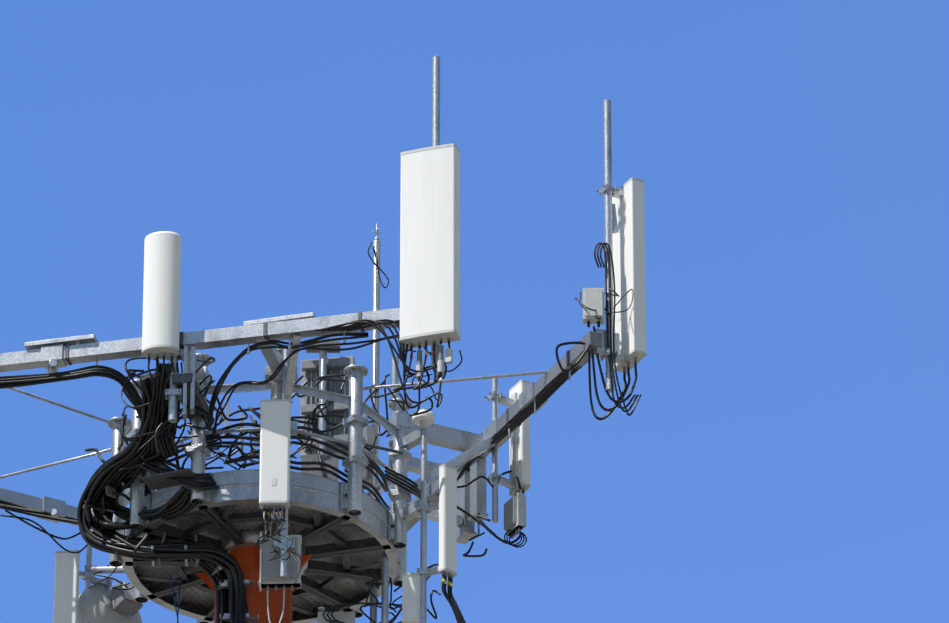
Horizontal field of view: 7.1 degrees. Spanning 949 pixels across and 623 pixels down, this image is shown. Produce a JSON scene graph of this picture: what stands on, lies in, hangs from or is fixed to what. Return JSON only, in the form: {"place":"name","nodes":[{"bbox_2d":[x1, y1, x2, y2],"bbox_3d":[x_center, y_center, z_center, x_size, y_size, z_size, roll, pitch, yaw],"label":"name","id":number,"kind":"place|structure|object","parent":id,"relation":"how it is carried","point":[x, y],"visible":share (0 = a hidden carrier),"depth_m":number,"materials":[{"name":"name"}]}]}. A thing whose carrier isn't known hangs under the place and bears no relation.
{"place":"outdoors","nodes":[
{"label":"outdoors","id":0,"kind":"place"},
{"bbox_2d":[0,0,948,622],"label":"sky","id":1,"kind":"structure","parent":0,"point":[782,455],"materials":[{"name":"blue"}]},
{"label":"ground","id":2,"kind":"structure","parent":0,"visible":0},
{"bbox_2d":[196,545,311,622],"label":"tower mast","id":3,"kind":"object","parent":2,"relation":"on","point":[247,559],"visible":0.23,"depth_m":61.46,"materials":[{"name":"metal"}]},
{"bbox_2d":[124,469,397,622],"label":"circular platform","id":4,"kind":"structure","parent":3,"relation":"on","point":[348,552],"depth_m":61.62,"materials":[{"name":"metal"}]},
{"bbox_2d":[107,349,412,622],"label":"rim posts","id":5,"kind":"object","parent":4,"relation":"on","point":[352,490],"visible":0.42,"depth_m":61.49,"materials":[{"name":"metal"}]},
{"bbox_2d":[0,308,601,544],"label":"sector booms","id":6,"kind":"object","parent":5,"relation":"attached to","point":[52,355],"visible":0.67,"depth_m":61.31,"materials":[{"name":"metal"}]},
{"bbox_2d":[53,544,125,622],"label":"antenna panel","id":7,"kind":"object","parent":6,"relation":"attached to","point":[68,574],"visible":0.81,"depth_m":63.20,"materials":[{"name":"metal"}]},
{"bbox_2d":[78,577,142,622],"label":"microwave dish","id":8,"kind":"object","parent":7,"relation":"attached to","point":[103,602],"visible":0.98,"depth_m":63.19,"materials":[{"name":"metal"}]},
{"bbox_2d":[141,231,195,422],"bbox_3d":[-2.414,0.122,61.007,0.440,1.626,0.270,24,-38,-36],"label":"cylindrical antenna","id":9,"kind":"object","parent":6,"relation":"attached to","point":[161,297],"visible":0.98,"depth_m":60.92,"materials":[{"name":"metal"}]},
{"bbox_2d":[399,408,456,622],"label":"antenna panel","id":10,"kind":"object","parent":6,"relation":"attached to","point":[414,597],"visible":0.9,"depth_m":61.32,"materials":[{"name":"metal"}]},
{"bbox_2d":[484,378,529,538],"bbox_3d":[0.255,1.185,62.396,0.366,1.422,0.259,15,-33,-24],"label":"panel antenna","id":11,"kind":"object","parent":6,"relation":"attached to","point":[519,467],"visible":0.94,"depth_m":62.33,"materials":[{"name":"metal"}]},
{"bbox_2d":[583,99,646,392],"bbox_3d":[1.072,-0.534,61.521,0.492,2.676,0.344,15,-33,-24],"label":"panel antenna","id":12,"kind":"object","parent":6,"relation":"attached to","point":[624,225],"visible":0.94,"depth_m":61.38,"materials":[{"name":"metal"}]},
{"bbox_2d":[271,224,398,513],"bbox_3d":[-1.087,0.271,62.491,0.350,3.376,2.019,-12,-32,20],"label":"lightning rod and masts","id":13,"kind":"object","parent":4,"relation":"on","point":[377,281],"visible":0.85,"depth_m":63.45,"materials":[{"name":"metal"}]},
{"bbox_2d":[0,242,640,622],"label":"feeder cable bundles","id":14,"kind":"object","parent":3,"relation":"on","point":[110,474],"visible":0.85,"depth_m":61.12,"materials":[{"name":"rubber"}]},
{"bbox_2d":[0,363,229,622],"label":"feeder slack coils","id":15,"kind":"object","parent":14,"relation":"attached to","point":[167,477],"visible":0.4,"depth_m":61.12,"materials":[{"name":"rubber"}]},
{"bbox_2d":[0,510,180,622],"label":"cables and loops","id":16,"kind":"object","parent":15,"relation":"attached to","point":[46,532],"visible":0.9,"depth_m":63.22,"materials":[{"name":"black rubber"}]},
{"bbox_2d":[126,372,411,501],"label":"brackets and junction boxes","id":17,"kind":"object","parent":14,"relation":"attached to","point":[179,379],"visible":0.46,"depth_m":61.72,"materials":[{"name":"metal"}]},
{"bbox_2d":[259,349,301,590],"bbox_3d":[-1.529,1.214,60.808,0.335,2.108,0.425,0,-30,0],"label":"antenna panel","id":18,"kind":"object","parent":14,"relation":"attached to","point":[278,427],"visible":0.98,"depth_m":60.54,"materials":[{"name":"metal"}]},
{"bbox_2d":[300,341,354,457],"bbox_3d":[-1.208,0.927,63.106,0.450,1.410,0.297,0,-30,0],"label":"radio unit","id":19,"kind":"object","parent":14,"relation":"attached to","point":[322,365],"visible":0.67,"depth_m":63.23,"materials":[{"name":"metal"}]},
{"bbox_2d":[148,359,526,547],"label":"cables","id":20,"kind":"object","parent":14,"relation":"attached to","point":[230,447],"visible":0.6,"depth_m":61.41,"materials":[{"name":"black rubber"}]},
{"bbox_2d":[82,287,633,622],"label":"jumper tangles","id":21,"kind":"object","parent":14,"relation":"attached to","point":[111,492],"visible":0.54,"depth_m":61.37,"materials":[{"name":"rubber"}]},
{"bbox_2d":[318,557,401,622],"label":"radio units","id":22,"kind":"object","parent":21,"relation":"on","point":[324,616],"visible":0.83,"depth_m":61.43,"materials":[{"name":"metal"}]},
{"bbox_2d":[399,56,460,378],"bbox_3d":[-0.321,-0.772,61.147,0.466,3.022,0.361,-9,-31,16],"label":"antenna panel","id":23,"kind":"object","parent":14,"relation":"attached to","point":[430,249],"visible":0.96,"depth_m":60.81,"materials":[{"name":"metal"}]}
]}

